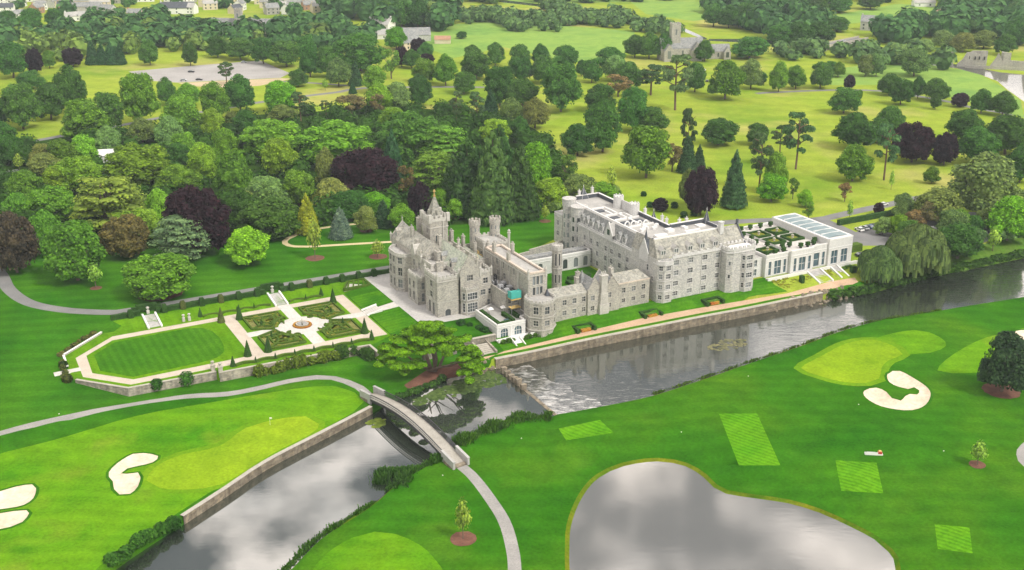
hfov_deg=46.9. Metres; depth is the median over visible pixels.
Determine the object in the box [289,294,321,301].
scalloped hedge
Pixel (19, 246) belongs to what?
broadleaf tree
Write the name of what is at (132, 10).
house
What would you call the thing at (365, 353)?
wall shrubs
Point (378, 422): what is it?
lily pads
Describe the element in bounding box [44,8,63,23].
broadleaf tree
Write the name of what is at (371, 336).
topiary cone
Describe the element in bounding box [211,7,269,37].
old priory
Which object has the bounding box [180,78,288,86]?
sand strip
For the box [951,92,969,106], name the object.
copper beech
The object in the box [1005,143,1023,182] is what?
broadleaf tree
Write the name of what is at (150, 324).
garden stair
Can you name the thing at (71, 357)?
garden lawn
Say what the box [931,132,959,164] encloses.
copper beech
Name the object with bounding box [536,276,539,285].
window
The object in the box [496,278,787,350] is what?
riverside lawn
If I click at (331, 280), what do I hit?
clipped hedge
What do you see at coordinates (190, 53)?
broadleaf tree
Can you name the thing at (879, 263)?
willow tree
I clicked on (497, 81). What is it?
broadleaf tree
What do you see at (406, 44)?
house
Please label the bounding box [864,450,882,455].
tee bench
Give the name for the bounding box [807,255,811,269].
window
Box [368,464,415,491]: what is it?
reeds
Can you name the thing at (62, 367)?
wall planting
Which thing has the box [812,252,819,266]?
window
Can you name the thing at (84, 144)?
broadleaf tree
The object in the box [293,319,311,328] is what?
fountain
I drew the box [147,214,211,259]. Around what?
cedar tree
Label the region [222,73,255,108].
broadleaf tree
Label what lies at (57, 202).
broadleaf tree
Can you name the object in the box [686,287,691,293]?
window
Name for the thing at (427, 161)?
cedar tree
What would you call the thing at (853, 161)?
broadleaf tree
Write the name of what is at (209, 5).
house
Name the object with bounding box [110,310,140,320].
clipped hedge
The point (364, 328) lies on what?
topiary cone
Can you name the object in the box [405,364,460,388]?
mulch bed
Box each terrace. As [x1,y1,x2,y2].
[364,273,475,321]
[765,260,857,280]
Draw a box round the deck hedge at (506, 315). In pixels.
[501,311,514,320]
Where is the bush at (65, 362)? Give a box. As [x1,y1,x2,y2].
[58,360,67,367]
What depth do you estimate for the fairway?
286.02 m
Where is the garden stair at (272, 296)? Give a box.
[267,290,288,306]
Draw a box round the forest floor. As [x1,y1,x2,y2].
[0,106,565,253]
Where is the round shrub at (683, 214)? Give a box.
[680,211,687,217]
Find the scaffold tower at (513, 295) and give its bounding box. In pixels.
[508,289,520,315]
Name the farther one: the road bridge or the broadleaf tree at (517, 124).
the road bridge
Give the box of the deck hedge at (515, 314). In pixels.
[510,309,519,317]
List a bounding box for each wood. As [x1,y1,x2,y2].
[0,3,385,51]
[0,105,8,157]
[11,0,303,16]
[315,0,462,30]
[469,0,538,3]
[699,0,836,34]
[770,36,957,69]
[827,0,1023,44]
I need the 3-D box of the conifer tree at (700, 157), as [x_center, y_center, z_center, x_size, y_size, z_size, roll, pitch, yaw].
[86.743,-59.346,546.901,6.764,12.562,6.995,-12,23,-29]
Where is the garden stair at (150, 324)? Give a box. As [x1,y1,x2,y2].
[141,312,162,328]
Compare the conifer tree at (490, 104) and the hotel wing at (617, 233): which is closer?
the hotel wing at (617, 233)
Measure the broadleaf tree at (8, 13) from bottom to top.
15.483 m
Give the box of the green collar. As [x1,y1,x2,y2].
[142,337,909,493]
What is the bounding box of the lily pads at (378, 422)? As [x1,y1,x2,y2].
[365,417,385,427]
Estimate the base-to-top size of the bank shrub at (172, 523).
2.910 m
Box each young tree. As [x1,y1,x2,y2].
[13,153,24,169]
[87,262,102,286]
[306,215,320,258]
[322,79,327,87]
[370,239,384,256]
[454,496,471,538]
[541,205,549,217]
[607,165,616,183]
[847,200,853,216]
[889,170,894,185]
[970,439,988,464]
[987,227,1001,250]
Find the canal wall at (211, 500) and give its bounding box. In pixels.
[180,405,372,524]
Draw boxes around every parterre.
[242,310,285,329]
[258,329,306,349]
[298,301,344,319]
[318,317,361,338]
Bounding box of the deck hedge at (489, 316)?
[479,309,500,323]
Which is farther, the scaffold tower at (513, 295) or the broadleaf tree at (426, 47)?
the broadleaf tree at (426, 47)
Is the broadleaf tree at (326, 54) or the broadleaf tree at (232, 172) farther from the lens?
the broadleaf tree at (326, 54)
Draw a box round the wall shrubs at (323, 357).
[252,349,342,377]
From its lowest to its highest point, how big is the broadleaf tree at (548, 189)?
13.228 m
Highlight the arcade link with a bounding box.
[523,246,590,273]
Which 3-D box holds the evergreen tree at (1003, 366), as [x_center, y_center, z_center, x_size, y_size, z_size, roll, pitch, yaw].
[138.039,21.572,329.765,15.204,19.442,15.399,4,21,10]
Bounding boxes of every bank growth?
[395,374,446,398]
[826,249,1023,300]
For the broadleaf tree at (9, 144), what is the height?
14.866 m
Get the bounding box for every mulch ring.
[90,286,101,289]
[138,290,184,301]
[305,255,324,260]
[369,254,386,259]
[450,531,476,545]
[539,219,550,222]
[969,460,985,468]
[982,383,1020,398]
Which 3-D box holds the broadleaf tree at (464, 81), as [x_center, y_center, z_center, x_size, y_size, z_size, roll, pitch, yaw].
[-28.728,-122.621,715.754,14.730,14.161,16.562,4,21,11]
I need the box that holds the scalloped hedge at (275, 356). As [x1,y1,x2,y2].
[235,338,369,366]
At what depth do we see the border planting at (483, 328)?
369.19 m
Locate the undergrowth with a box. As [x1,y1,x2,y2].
[0,89,566,236]
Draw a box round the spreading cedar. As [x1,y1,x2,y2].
[373,320,485,383]
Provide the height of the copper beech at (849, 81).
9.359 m
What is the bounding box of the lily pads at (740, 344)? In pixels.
[707,339,746,350]
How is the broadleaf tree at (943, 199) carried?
on the car park at (870, 237)
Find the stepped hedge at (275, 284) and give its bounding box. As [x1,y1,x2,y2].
[256,281,283,290]
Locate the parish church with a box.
[657,22,730,61]
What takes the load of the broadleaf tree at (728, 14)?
on the ground at (818, 176)
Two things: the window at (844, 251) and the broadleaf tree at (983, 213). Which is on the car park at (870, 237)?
the broadleaf tree at (983, 213)
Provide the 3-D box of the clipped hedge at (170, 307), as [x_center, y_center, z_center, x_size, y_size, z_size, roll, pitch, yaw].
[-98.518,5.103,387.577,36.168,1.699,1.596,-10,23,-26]
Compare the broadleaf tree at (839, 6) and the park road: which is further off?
the broadleaf tree at (839, 6)
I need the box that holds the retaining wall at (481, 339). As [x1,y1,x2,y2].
[459,333,495,344]
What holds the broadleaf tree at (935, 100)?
on the ground at (818, 176)
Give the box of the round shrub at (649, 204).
[646,201,652,207]
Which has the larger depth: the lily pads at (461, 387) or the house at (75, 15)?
the house at (75, 15)
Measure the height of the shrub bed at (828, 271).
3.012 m
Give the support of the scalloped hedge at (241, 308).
on the garden bank
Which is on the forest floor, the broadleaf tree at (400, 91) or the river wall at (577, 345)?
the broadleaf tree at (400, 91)
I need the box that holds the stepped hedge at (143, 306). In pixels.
[131,301,160,312]
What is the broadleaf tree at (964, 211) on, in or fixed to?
on the car park at (870, 237)
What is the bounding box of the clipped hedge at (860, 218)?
[837,210,894,225]
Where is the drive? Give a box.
[0,266,388,314]
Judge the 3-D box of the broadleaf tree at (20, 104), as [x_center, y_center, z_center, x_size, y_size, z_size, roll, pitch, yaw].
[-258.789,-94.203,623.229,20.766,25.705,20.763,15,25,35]
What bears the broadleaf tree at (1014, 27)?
on the ground at (818, 176)
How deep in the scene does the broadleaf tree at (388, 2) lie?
968.35 m
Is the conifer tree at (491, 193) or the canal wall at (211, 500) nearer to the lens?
the canal wall at (211, 500)
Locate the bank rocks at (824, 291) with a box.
[775,285,853,311]
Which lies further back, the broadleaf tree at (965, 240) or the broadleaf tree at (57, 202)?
the broadleaf tree at (57, 202)
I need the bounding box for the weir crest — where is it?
[503,373,556,415]
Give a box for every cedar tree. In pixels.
[68,175,148,230]
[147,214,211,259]
[407,150,451,191]
[415,124,474,160]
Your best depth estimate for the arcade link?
417.18 m
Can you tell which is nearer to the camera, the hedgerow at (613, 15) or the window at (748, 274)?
the window at (748, 274)
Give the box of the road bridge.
[806,36,868,53]
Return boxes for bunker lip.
[0,329,1023,530]
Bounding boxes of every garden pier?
[182,313,190,321]
[209,360,222,377]
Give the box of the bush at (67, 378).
[61,374,72,383]
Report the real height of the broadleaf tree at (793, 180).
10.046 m
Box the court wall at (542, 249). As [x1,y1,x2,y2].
[519,240,562,255]
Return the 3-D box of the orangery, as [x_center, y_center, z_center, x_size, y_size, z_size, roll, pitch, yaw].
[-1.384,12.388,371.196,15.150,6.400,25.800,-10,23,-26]
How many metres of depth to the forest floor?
555.38 m
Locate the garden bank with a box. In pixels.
[113,280,364,331]
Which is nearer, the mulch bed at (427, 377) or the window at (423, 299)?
the mulch bed at (427, 377)
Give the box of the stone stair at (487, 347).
[472,339,496,355]
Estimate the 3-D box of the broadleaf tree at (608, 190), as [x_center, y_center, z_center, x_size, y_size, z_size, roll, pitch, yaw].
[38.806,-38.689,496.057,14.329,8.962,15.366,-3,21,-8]
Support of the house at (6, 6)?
on the ground at (818, 176)
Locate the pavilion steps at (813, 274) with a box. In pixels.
[807,268,833,283]
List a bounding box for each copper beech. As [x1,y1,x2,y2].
[24,47,43,70]
[61,47,82,66]
[161,184,231,255]
[329,147,399,192]
[394,46,406,66]
[407,180,431,215]
[410,37,425,50]
[421,53,434,61]
[652,197,668,210]
[683,165,718,214]
[843,74,855,87]
[873,202,884,212]
[891,121,936,161]
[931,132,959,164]
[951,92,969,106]
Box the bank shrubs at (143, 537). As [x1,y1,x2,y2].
[102,521,169,566]
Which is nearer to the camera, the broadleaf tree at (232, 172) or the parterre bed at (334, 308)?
the parterre bed at (334, 308)
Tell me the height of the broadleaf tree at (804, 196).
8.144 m
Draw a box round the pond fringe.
[290,328,900,569]
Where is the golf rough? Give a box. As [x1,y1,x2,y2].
[0,297,1023,569]
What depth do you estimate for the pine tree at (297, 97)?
640.76 m
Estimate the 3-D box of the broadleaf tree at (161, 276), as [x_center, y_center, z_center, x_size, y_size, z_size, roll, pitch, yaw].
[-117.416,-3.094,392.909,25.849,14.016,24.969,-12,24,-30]
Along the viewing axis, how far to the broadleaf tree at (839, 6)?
1062.91 m
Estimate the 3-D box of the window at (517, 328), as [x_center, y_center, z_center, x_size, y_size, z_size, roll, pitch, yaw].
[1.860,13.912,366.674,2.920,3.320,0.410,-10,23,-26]
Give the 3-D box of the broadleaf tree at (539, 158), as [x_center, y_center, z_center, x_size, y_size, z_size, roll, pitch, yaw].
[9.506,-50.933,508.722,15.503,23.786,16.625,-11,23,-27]
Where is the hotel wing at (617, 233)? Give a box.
[554,185,755,302]
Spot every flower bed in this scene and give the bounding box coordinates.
[571,321,596,333]
[639,308,663,318]
[701,295,724,306]
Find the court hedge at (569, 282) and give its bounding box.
[565,279,573,284]
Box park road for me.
[12,81,1011,241]
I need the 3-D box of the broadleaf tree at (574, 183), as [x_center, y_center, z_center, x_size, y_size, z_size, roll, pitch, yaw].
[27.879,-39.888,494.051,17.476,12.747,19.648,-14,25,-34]
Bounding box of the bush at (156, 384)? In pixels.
[150,378,162,390]
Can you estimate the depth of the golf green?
303.90 m
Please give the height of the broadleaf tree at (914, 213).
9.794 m
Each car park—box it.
[129,61,288,82]
[852,212,990,245]
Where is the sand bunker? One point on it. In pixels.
(17, 496)
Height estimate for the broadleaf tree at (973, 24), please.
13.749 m
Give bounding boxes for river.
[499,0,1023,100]
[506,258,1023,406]
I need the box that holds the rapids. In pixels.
[532,371,601,408]
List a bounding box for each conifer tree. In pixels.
[84,41,97,64]
[96,42,105,64]
[104,41,115,64]
[114,43,126,64]
[295,192,321,235]
[347,61,362,86]
[348,82,357,93]
[375,200,393,228]
[383,128,403,183]
[440,154,456,194]
[443,139,478,218]
[465,128,519,226]
[475,143,483,162]
[483,89,498,113]
[490,124,507,153]
[500,136,514,170]
[509,142,542,221]
[675,134,697,172]
[695,144,705,167]
[719,149,747,210]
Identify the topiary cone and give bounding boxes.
[217,308,224,323]
[230,356,235,366]
[236,304,242,320]
[244,340,251,356]
[264,336,271,352]
[330,288,336,303]
[361,318,368,333]
[369,330,374,339]
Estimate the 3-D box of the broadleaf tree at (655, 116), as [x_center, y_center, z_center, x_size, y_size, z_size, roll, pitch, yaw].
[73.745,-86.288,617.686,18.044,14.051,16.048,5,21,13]
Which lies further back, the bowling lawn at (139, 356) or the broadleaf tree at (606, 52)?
the broadleaf tree at (606, 52)
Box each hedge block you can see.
[799,275,804,283]
[849,265,856,272]
[852,242,862,252]
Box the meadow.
[426,0,1023,117]
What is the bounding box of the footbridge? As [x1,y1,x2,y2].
[360,385,469,469]
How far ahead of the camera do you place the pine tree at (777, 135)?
571.10 m
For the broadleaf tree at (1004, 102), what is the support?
on the ground at (818, 176)
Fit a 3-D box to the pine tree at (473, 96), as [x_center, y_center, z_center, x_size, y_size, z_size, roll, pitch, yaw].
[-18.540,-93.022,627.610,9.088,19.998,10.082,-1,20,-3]
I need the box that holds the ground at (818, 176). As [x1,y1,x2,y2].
[0,0,1023,369]
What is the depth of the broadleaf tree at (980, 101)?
659.20 m
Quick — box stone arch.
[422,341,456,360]
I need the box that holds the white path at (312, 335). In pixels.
[54,302,397,375]
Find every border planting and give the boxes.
[456,319,489,332]
[500,333,548,343]
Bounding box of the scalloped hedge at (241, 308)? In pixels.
[202,303,270,316]
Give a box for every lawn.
[0,208,596,430]
[65,294,389,386]
[87,321,244,378]
[94,328,223,376]
[350,290,416,332]
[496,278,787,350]
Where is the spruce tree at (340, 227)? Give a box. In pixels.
[328,206,354,240]
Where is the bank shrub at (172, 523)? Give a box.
[165,515,181,533]
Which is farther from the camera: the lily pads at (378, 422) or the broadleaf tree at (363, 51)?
the broadleaf tree at (363, 51)
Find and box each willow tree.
[856,245,902,283]
[885,223,951,277]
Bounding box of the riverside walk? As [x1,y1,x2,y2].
[481,278,857,361]
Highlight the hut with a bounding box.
[98,149,113,162]
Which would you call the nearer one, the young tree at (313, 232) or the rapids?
the rapids
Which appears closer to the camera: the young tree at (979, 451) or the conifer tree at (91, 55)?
the young tree at (979, 451)
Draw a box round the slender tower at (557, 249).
[551,243,562,287]
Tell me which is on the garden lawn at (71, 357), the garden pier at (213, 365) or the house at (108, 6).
the garden pier at (213, 365)
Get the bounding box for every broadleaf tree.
[0,10,18,21]
[0,41,28,77]
[0,82,44,128]
[0,121,17,138]
[0,134,23,160]
[0,192,32,213]
[0,210,40,272]
[3,169,44,195]
[13,145,31,163]
[14,69,45,87]
[16,7,42,27]
[20,185,77,220]
[26,152,63,174]
[28,143,50,161]
[28,209,60,253]
[34,81,66,119]
[41,164,71,189]
[42,50,56,67]
[42,219,107,280]
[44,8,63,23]
[46,138,78,159]
[51,64,87,105]
[55,155,102,190]
[59,98,111,136]
[71,134,98,157]
[93,91,124,126]
[94,125,121,149]
[98,213,149,257]
[102,141,171,185]
[106,208,159,238]
[118,72,160,119]
[120,252,196,299]
[124,117,155,142]
[138,39,158,64]
[143,187,167,220]
[152,163,202,188]
[153,115,183,146]
[156,76,175,101]
[159,93,200,130]
[163,142,189,166]
[170,131,194,162]
[175,82,199,102]
[181,42,197,65]
[187,142,210,158]
[187,144,217,177]
[190,113,205,130]
[198,80,231,114]
[200,107,224,133]
[205,35,227,56]
[211,127,239,156]
[213,149,252,195]
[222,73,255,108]
[224,37,252,59]
[224,111,236,126]
[224,225,270,264]
[225,188,256,226]
[232,109,256,130]
[234,197,302,238]
[239,118,303,156]
[244,175,291,203]
[250,37,272,63]
[260,136,299,174]
[264,79,296,107]
[266,104,298,121]
[267,40,299,66]
[280,169,316,206]
[287,69,308,86]
[294,119,375,165]
[296,34,317,51]
[298,42,319,76]
[312,177,348,205]
[315,45,338,72]
[315,146,333,183]
[325,57,352,86]
[329,190,373,218]
[332,31,388,70]
[336,94,366,113]
[352,205,377,231]
[361,65,386,88]
[365,191,390,208]
[366,82,393,110]
[369,94,384,109]
[375,0,391,8]
[377,107,402,123]
[377,110,437,163]
[380,49,400,78]
[384,26,407,48]
[387,81,410,107]
[387,202,414,226]
[392,0,409,27]
[397,165,415,198]
[402,49,420,67]
[405,0,428,26]
[408,74,433,104]
[411,57,434,80]
[416,42,433,54]
[424,1,435,25]
[432,53,457,85]
[432,188,447,208]
[446,198,462,218]
[453,71,476,93]
[455,31,466,38]
[458,344,481,372]
[460,49,492,78]
[463,44,481,58]
[479,118,512,141]
[482,65,513,105]
[487,42,505,64]
[497,97,523,120]
[504,77,517,100]
[505,77,539,105]
[507,43,530,63]
[508,57,532,78]
[509,116,529,138]
[523,97,550,127]
[525,141,551,185]
[530,43,549,60]
[530,54,556,79]
[535,177,570,205]
[540,62,583,111]
[552,44,579,64]
[556,154,577,179]
[559,123,595,155]
[560,173,597,196]
[576,59,583,75]
[580,58,602,82]
[583,100,622,151]
[584,83,617,107]
[592,181,620,197]
[595,46,625,65]
[601,54,625,80]
[606,74,632,96]
[615,61,642,88]
[616,85,649,127]
[620,125,672,177]
[622,34,643,56]
[637,106,670,128]
[638,31,659,58]
[655,33,672,54]
[667,143,682,171]
[678,168,691,199]
[686,62,706,91]
[694,39,714,60]
[701,3,721,26]
[701,117,740,144]
[707,59,746,98]
[716,4,739,27]
[730,36,769,57]
[737,2,755,14]
[738,58,763,88]
[746,122,769,142]
[755,172,788,201]
[761,71,767,81]
[764,150,788,185]
[766,23,794,41]
[769,61,788,91]
[787,65,806,88]
[788,21,817,41]
[789,177,799,198]
[797,189,813,205]
[802,201,813,217]
[809,0,830,10]
[809,61,834,87]
[811,21,835,41]
[827,16,850,30]
[827,61,837,71]
[827,87,862,112]
[829,0,852,12]
[831,111,877,145]
[833,61,845,76]
[835,143,875,180]
[838,182,852,201]
[857,0,884,8]
[857,54,874,75]
[870,53,885,75]
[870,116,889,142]
[872,216,892,234]
[877,73,897,94]
[877,105,906,139]
[888,213,907,232]
[889,42,906,62]
[889,77,914,104]
[891,192,915,214]
[897,220,918,230]
[901,46,930,75]
[905,209,926,223]
[911,186,964,221]
[912,76,926,97]
[918,19,930,34]
[919,38,935,53]
[919,201,939,223]
[920,77,952,98]
[922,166,941,182]
[930,93,941,107]
[931,29,954,45]
[935,208,968,228]
[939,221,984,258]
[944,108,985,138]
[947,151,1022,210]
[949,32,976,51]
[956,208,971,222]
[958,126,1002,159]
[966,19,976,33]
[968,215,985,230]
[970,88,993,112]
[974,29,997,48]
[976,208,991,228]
[984,113,1023,154]
[985,195,1023,240]
[988,90,1018,114]
[993,33,1018,51]
[1004,17,1023,41]
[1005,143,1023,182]
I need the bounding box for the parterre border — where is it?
[235,300,370,351]
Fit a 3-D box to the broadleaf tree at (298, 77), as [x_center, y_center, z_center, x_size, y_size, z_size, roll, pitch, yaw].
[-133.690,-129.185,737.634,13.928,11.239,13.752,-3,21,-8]
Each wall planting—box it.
[56,330,96,356]
[58,359,68,377]
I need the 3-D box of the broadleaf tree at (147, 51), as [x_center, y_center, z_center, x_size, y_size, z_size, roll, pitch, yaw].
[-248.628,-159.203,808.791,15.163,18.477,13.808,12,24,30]
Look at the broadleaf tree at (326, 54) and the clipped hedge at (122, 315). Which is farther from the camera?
the broadleaf tree at (326, 54)
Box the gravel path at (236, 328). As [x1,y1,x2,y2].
[76,295,386,384]
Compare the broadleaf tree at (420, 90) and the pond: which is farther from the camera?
the broadleaf tree at (420, 90)
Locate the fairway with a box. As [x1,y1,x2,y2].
[0,328,1023,569]
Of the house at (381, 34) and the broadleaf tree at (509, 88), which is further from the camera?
the house at (381, 34)
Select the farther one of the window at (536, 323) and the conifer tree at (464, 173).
the conifer tree at (464, 173)
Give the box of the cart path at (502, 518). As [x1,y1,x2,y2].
[0,375,1023,569]
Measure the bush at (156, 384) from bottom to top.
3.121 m
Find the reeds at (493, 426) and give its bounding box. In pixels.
[450,409,554,446]
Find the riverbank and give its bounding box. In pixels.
[843,237,1023,295]
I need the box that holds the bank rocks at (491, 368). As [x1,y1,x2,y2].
[461,358,494,375]
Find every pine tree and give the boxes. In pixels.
[217,61,233,82]
[291,91,308,120]
[319,100,329,114]
[448,91,463,117]
[468,91,485,115]
[637,64,662,94]
[659,54,694,109]
[680,108,697,146]
[749,131,773,186]
[770,125,792,152]
[782,111,815,168]
[874,123,901,179]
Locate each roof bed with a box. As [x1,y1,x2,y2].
[746,230,770,237]
[756,246,779,253]
[762,236,786,244]
[764,226,789,234]
[780,233,804,241]
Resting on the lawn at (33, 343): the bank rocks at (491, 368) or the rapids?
the bank rocks at (491, 368)
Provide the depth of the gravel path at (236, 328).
362.12 m
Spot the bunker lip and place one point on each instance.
(159, 457)
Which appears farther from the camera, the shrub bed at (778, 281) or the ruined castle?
the ruined castle
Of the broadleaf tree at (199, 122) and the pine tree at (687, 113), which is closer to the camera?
the pine tree at (687, 113)
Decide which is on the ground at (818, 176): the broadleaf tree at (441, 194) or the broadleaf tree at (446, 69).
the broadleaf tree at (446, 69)
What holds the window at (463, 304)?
in the manor house at (436, 269)
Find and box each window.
[397,257,401,264]
[397,267,402,276]
[398,278,402,288]
[421,293,425,301]
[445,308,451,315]
[462,303,465,312]
[467,275,472,281]
[467,291,477,300]
[467,301,477,312]
[480,288,485,295]
[500,327,508,337]
[514,324,521,334]
[532,276,535,285]
[532,287,535,295]
[533,307,538,315]
[533,320,538,326]
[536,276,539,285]
[539,285,542,294]
[544,320,549,326]
[545,306,549,314]
[554,253,556,266]
[554,274,556,283]
[558,253,560,266]
[562,258,567,269]
[562,299,566,305]
[572,297,576,303]
[573,257,578,267]
[583,255,587,265]
[658,274,662,279]
[666,273,670,279]
[673,270,678,276]
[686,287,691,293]
[688,257,693,263]
[745,281,750,287]
[746,262,752,268]
[746,271,751,277]
[767,261,771,275]
[773,259,781,274]
[782,258,786,272]
[793,258,796,272]
[798,256,805,271]
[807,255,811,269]
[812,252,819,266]
[821,251,825,265]
[830,249,837,264]
[840,247,847,262]
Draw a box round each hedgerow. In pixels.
[458,5,562,31]
[467,0,685,34]
[544,182,1023,211]
[566,0,642,2]
[976,228,1023,240]
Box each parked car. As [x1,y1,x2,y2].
[854,227,864,231]
[859,225,869,229]
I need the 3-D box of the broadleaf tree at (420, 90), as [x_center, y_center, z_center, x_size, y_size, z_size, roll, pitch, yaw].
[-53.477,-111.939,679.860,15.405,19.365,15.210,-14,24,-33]
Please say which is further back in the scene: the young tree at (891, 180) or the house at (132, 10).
the house at (132, 10)
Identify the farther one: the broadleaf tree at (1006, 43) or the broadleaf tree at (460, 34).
the broadleaf tree at (460, 34)
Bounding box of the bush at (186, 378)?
[178,371,193,385]
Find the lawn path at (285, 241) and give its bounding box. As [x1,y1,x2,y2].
[282,223,391,246]
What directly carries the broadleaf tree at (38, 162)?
on the forest floor
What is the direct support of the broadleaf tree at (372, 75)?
on the ground at (818, 176)
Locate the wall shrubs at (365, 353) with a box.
[334,344,374,361]
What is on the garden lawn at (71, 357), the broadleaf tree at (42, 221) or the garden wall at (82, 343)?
the garden wall at (82, 343)
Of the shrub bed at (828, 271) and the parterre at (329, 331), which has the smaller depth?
the parterre at (329, 331)
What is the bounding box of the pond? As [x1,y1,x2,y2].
[569,461,894,569]
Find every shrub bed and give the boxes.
[771,277,795,287]
[824,269,837,276]
[842,265,851,269]
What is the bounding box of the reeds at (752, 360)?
[653,309,941,393]
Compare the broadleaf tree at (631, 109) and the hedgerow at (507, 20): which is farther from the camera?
the hedgerow at (507, 20)
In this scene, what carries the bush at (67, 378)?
on the lawn at (33, 343)
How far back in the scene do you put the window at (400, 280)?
396.96 m
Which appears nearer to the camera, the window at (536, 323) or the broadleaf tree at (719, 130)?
the window at (536, 323)
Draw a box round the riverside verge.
[487,281,865,358]
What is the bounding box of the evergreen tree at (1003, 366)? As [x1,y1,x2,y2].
[976,330,1023,391]
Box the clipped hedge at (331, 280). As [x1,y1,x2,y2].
[279,268,389,291]
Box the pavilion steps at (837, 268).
[830,264,849,277]
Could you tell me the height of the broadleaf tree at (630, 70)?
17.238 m
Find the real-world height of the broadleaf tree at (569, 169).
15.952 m
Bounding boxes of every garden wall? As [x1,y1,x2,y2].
[64,331,101,355]
[75,371,216,396]
[219,344,378,381]
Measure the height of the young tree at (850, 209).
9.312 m
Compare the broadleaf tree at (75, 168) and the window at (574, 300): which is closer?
the window at (574, 300)
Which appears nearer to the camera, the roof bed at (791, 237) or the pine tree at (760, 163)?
the roof bed at (791, 237)
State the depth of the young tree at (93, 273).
398.58 m
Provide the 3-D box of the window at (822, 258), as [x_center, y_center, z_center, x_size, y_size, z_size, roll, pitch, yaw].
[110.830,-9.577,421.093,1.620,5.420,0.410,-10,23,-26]
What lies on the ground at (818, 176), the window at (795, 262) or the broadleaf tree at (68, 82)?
the broadleaf tree at (68, 82)
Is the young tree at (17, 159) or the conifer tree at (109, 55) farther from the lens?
the conifer tree at (109, 55)
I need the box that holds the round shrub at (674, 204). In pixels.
[671,201,678,208]
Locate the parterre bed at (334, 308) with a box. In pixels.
[246,304,358,346]
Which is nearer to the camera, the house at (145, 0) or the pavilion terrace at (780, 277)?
the pavilion terrace at (780, 277)
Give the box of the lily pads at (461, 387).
[412,371,506,405]
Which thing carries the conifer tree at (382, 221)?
on the lawn at (33, 343)
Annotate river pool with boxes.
[116,368,553,569]
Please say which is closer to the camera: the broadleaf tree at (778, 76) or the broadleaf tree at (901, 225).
the broadleaf tree at (901, 225)
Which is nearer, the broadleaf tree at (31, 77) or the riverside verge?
the riverside verge
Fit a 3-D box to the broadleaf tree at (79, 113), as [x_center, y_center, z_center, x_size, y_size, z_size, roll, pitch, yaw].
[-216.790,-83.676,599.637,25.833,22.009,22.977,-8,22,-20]
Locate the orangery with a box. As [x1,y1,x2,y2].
[475,303,534,345]
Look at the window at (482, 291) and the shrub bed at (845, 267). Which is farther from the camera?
the shrub bed at (845, 267)
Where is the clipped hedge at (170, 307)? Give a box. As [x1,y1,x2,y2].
[155,289,265,312]
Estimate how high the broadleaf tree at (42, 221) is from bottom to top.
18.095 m
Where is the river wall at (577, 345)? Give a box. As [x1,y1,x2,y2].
[494,292,822,368]
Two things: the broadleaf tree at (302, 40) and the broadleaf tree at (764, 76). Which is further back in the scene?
the broadleaf tree at (302, 40)
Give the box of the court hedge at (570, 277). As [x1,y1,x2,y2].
[567,272,590,279]
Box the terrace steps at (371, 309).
[361,304,381,315]
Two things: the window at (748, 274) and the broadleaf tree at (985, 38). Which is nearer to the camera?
the window at (748, 274)
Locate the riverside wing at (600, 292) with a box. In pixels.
[546,265,649,321]
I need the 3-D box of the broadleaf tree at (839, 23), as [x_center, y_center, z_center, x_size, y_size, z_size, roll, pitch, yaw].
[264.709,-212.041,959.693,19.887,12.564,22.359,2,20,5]
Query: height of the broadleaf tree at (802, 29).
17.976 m
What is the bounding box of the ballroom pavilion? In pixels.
[743,213,852,277]
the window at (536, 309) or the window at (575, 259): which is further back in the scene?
the window at (575, 259)
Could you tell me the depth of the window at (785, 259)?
413.69 m
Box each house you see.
[0,3,14,11]
[11,9,22,17]
[28,2,44,12]
[33,0,47,9]
[46,0,54,7]
[52,0,88,7]
[63,11,85,20]
[72,2,102,10]
[89,0,110,3]
[98,3,116,11]
[126,7,141,13]
[137,0,154,1]
[159,1,194,13]
[179,1,198,13]
[202,0,217,9]
[227,3,242,13]
[233,0,246,9]
[259,0,281,7]
[263,2,279,14]
[281,2,291,14]
[286,0,301,4]
[301,0,315,9]
[309,1,322,12]
[368,16,395,28]
[375,29,388,38]
[388,189,555,336]
[399,35,419,49]
[403,27,430,40]
[434,36,450,43]
[860,13,875,30]
[911,0,935,6]
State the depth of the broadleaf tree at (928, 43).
845.29 m
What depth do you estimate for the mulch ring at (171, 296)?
392.03 m
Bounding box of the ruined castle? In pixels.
[951,50,1023,70]
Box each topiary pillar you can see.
[127,309,133,318]
[161,303,167,312]
[179,300,185,309]
[198,297,204,306]
[217,294,223,303]
[235,291,241,299]
[254,288,259,296]
[288,282,294,290]
[306,279,312,287]
[323,276,329,284]
[339,273,345,282]
[355,271,361,278]
[371,268,376,276]
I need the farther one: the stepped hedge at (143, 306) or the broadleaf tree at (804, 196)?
the broadleaf tree at (804, 196)
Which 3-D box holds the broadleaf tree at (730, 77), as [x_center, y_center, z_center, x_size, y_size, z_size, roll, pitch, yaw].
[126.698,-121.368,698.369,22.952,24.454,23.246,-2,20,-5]
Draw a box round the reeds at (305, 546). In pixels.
[277,500,376,569]
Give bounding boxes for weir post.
[500,366,506,373]
[504,370,510,376]
[515,378,521,385]
[520,383,526,389]
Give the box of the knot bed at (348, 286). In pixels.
[343,278,370,291]
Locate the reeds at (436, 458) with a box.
[406,452,442,473]
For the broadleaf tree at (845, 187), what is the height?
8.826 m
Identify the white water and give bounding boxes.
[507,365,585,414]
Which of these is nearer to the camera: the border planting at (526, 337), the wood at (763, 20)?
the border planting at (526, 337)
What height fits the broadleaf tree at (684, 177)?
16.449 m

